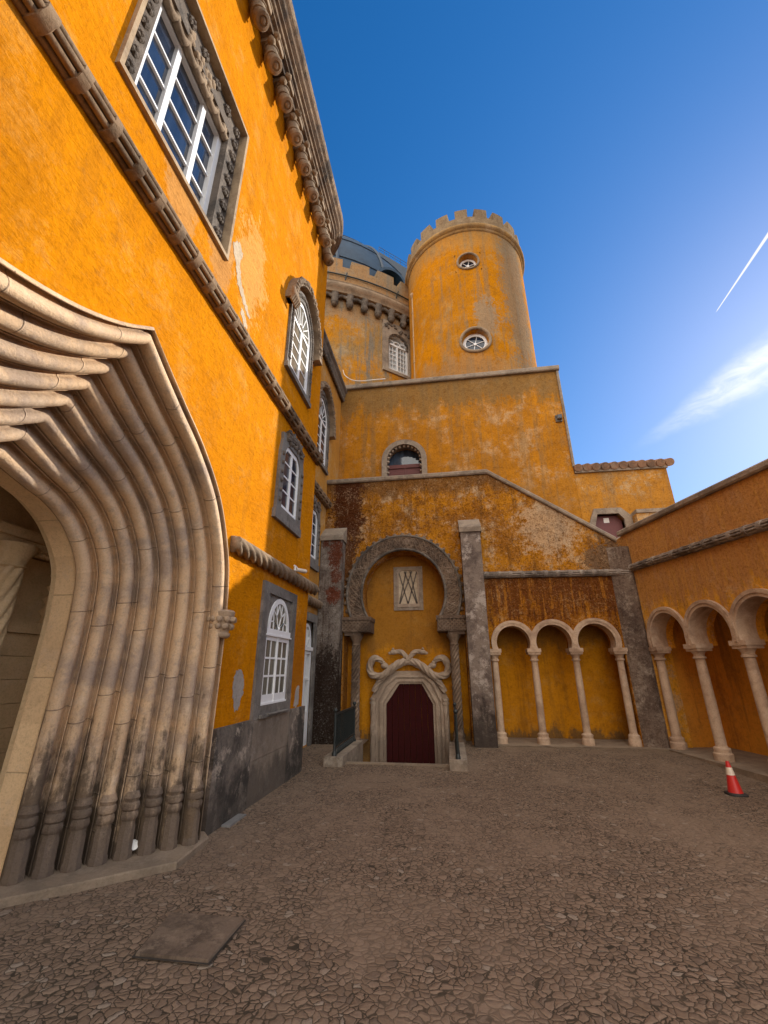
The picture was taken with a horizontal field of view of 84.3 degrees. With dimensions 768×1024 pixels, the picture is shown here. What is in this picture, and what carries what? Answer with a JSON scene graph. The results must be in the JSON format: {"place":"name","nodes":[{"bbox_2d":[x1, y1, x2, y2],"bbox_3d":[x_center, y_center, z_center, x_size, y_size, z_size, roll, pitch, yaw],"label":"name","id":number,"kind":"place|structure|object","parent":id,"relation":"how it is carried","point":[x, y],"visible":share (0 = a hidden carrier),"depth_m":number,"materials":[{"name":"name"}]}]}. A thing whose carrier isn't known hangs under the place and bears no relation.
{"place":"outdoors","nodes":[
{"label":"outdoors","id":0,"kind":"place"},
{"bbox_2d":[0,739,767,1023],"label":"courtyard ground","id":1,"kind":"structure","parent":0,"point":[516,885],"depth_m":3.03,"materials":[{"name":"brown gravel"}]},
{"bbox_2d":[0,831,208,908],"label":"stone step","id":2,"kind":"object","parent":1,"relation":"on","point":[82,878],"visible":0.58,"depth_m":3.42,"materials":[{"name":"beige stone"}]},
{"bbox_2d":[132,839,137,849],"bbox_3d":[-2.262,2.998,3.816,0.080,0.098,0.106,19,-27,-41],"label":"paper cup","id":3,"kind":"object","parent":2,"relation":"on","point":[135,845],"visible":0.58,"depth_m":3.80,"materials":[{"name":"white paper"}]},
{"bbox_2d":[0,0,346,885],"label":"palace wing","id":4,"kind":"structure","parent":1,"relation":"on","point":[172,390],"depth_m":4.31,"materials":[{"name":"paint"}]},
{"bbox_2d":[115,0,248,260],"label":"window","id":5,"kind":"structure","parent":4,"relation":"in","point":[168,59],"depth_m":5.16,"materials":[{"name":"stone"}]},
{"bbox_2d":[250,580,297,719],"bbox_3d":[-1.684,2.079,6.452,0.318,1.830,1.380,-3,-21,8],"label":"window","id":6,"kind":"structure","parent":4,"relation":"in","point":[272,680],"depth_m":6.33,"materials":[{"name":"grey stone"}]},
{"bbox_2d":[272,430,304,537],"bbox_3d":[-1.697,-0.573,7.425,0.310,1.800,1.200,-3,-21,8],"label":"window","id":7,"kind":"structure","parent":4,"relation":"in","point":[286,509],"depth_m":7.35,"materials":[{"name":"grey stone"}]},
{"bbox_2d":[294,565,306,572],"bbox_3d":[-1.438,0.986,7.217,0.076,0.096,0.424,-7,-21,18],"label":"security camera","id":8,"kind":"object","parent":4,"relation":"attached to","point":[297,569],"visible":1,"depth_m":7.17,"materials":[{"name":"white plastic"}]},
{"bbox_2d":[284,276,322,408],"bbox_3d":[-1.657,-3.514,8.468,0.418,2.480,1.850,-3,-21,8],"label":"window","id":9,"kind":"structure","parent":4,"relation":"in","point":[304,349],"depth_m":8.53,"materials":[{"name":"white wood"}]},
{"bbox_2d":[302,612,317,745],"bbox_3d":[-1.760,3.602,9.166,0.220,2.780,1.060,-3,-21,8],"label":"french door","id":10,"kind":"structure","parent":4,"relation":"in","point":[307,698],"depth_m":9.44,"materials":[{"name":"white wood"}]},
{"bbox_2d":[310,495,321,571],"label":"window","id":11,"kind":"structure","parent":4,"relation":"in","point":[315,541],"depth_m":10.36,"materials":[{"name":"grey stone"}]},
{"bbox_2d":[317,381,335,475],"bbox_3d":[-1.697,-2.405,11.469,0.418,2.485,1.850,-3,-21,8],"label":"window","id":12,"kind":"structure","parent":4,"relation":"in","point":[326,422],"depth_m":11.80,"materials":[{"name":"grey stone"}]},
{"bbox_2d":[132,912,245,965],"bbox_3d":[-1.242,2.705,2.685,0.562,0.058,0.473,-3,-21,8],"label":"access cover","id":13,"kind":"object","parent":1,"relation":"on","point":[191,938],"visible":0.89,"depth_m":2.65,"materials":[{"name":"stone"}]},
{"bbox_2d":[221,814,245,827],"bbox_3d":[-1.685,3.478,4.772,0.100,0.040,0.400,-3,-21,8],"label":"drain cover","id":14,"kind":"object","parent":1,"relation":"on","point":[232,821],"visible":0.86,"depth_m":4.74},
{"bbox_2d":[323,701,362,766],"bbox_3d":[-0.748,4.729,8.215,0.339,1.840,1.880,-3,-21,8],"label":"iron railing","id":15,"kind":"object","parent":1,"relation":"on","point":[349,749],"visible":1,"depth_m":8.09,"materials":[{"name":"metal"}]},
{"bbox_2d":[346,761,449,766],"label":"sunken steps","id":16,"kind":"structure","parent":1,"relation":"on","point":[406,764],"depth_m":7.46,"materials":[{"name":"stone"}]},
{"bbox_2d":[449,702,467,771],"bbox_3d":[1.379,4.612,7.917,0.299,1.840,1.860,-3,-21,8],"label":"iron railing","id":17,"kind":"object","parent":1,"relation":"on","point":[457,757],"visible":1,"depth_m":7.31,"materials":[{"name":"metal"}]},
{"bbox_2d":[338,365,581,518],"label":"terrace block","id":18,"kind":"structure","parent":1,"relation":"on","point":[504,424],"depth_m":13.15,"materials":[{"name":"paint"}]},
{"bbox_2d":[324,235,410,384],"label":"domed tower","id":19,"kind":"structure","parent":18,"relation":"on","point":[366,325],"depth_m":16.98,"materials":[{"name":"paint"}]},
{"bbox_2d":[343,370,384,380],"bbox_3d":[-0.665,-4.535,14.098,1.425,0.411,0.115,0,-20,1],"label":"loose cable","id":20,"kind":"object","parent":19,"relation":"attached to","point":[362,380],"visible":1,"depth_m":14.05,"materials":[{"name":"white plastic"}]},
{"bbox_2d":[382,318,410,378],"bbox_3d":[0.534,-6.526,17.312,1.500,2.500,0.420,12,-24,-30],"label":"window","id":21,"kind":"structure","parent":19,"relation":"in","point":[396,357],"depth_m":17.28,"materials":[{"name":"stone"}]},
{"bbox_2d":[382,439,426,475],"bbox_3d":[0.646,-0.862,12.927,1.380,2.790,0.490,-3,-21,8],"label":"lunette window","id":22,"kind":"structure","parent":18,"relation":"in","point":[404,462],"depth_m":13.18,"materials":[{"name":"stone"}]},
{"bbox_2d":[405,209,536,378],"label":"round tower","id":23,"kind":"structure","parent":18,"relation":"on","point":[464,282],"depth_m":15.29,"materials":[{"name":"paint"}]},
{"bbox_2d":[410,293,414,378],"bbox_3d":[1.156,-6.245,16.191,0.209,5.350,0.220,-3,-21,8],"label":"drainpipe","id":24,"kind":"object","parent":23,"relation":"attached to","point":[411,295],"visible":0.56,"depth_m":16.38,"materials":[{"name":"metal"}]},
{"bbox_2d":[456,252,479,269],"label":"round window","id":25,"kind":"structure","parent":23,"relation":"in","point":[468,264],"depth_m":15.51,"materials":[{"name":"beige stone"}]},
{"bbox_2d":[459,326,491,352],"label":"round window","id":26,"kind":"structure","parent":23,"relation":"in","point":[474,343],"depth_m":14.32,"materials":[{"name":"beige stone"}]},
{"bbox_2d":[555,414,562,421],"bbox_3d":[5.212,-2.810,12.638,0.180,0.220,0.162,-3,-21,8],"label":"wall spotlight","id":27,"kind":"object","parent":18,"relation":"attached to","point":[558,417],"depth_m":12.62,"materials":[{"name":"grey metal"}]},
{"bbox_2d":[311,469,669,763],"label":"stair wall","id":28,"kind":"structure","parent":1,"relation":"on","point":[496,609],"depth_m":10.13,"materials":[{"name":"paint"}]},
{"bbox_2d":[393,566,423,610],"bbox_3d":[0.623,1.962,10.949,0.750,1.120,0.050,-3,-21,8],"label":"blind window","id":29,"kind":"structure","parent":28,"relation":"in","point":[408,582],"depth_m":10.95,"materials":[{"name":"stone"}]},
{"bbox_2d":[387,684,434,763],"bbox_3d":[0.607,5.057,9.803,1.092,2.020,0.056,-3,-21,8],"label":"door","id":30,"kind":"structure","parent":28,"relation":"in","point":[407,718],"depth_m":9.81,"materials":[{"name":"red paint"}]},
{"bbox_2d":[573,458,674,538],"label":"tiled house","id":31,"kind":"structure","parent":1,"relation":"on","point":[614,497],"depth_m":11.70,"materials":[{"name":"paint"}]},
{"bbox_2d":[589,507,633,538],"bbox_3d":[6.106,0.497,11.453,1.120,1.190,0.280,-3,-21,8],"label":"octagonal window","id":32,"kind":"structure","parent":31,"relation":"in","point":[610,524],"depth_m":11.52,"materials":[{"name":"stone"}]},
{"bbox_2d":[498,738,767,782],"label":"arcade ledge","id":33,"kind":"object","parent":1,"relation":"on","point":[751,765],"visible":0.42,"depth_m":8.25,"materials":[{"name":"stone"}]},
{"bbox_2d":[616,459,767,761],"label":"arcade wall","id":34,"kind":"structure","parent":1,"relation":"on","point":[698,566],"depth_m":8.03,"materials":[{"name":"paint"}]},
{"bbox_2d":[724,761,748,796],"bbox_3d":[4.733,3.613,5.773,0.232,0.399,0.232,-3,-21,8],"label":"traffic cone","id":35,"kind":"object","parent":1,"relation":"on","point":[734,788],"visible":1,"depth_m":5.71,"materials":[{"name":"red plastic"}]},
{"bbox_2d":[292,0,767,502],"label":"sky","id":36,"kind":"structure","parent":0,"point":[622,144],"materials":[{"name":"blue"}]}
]}

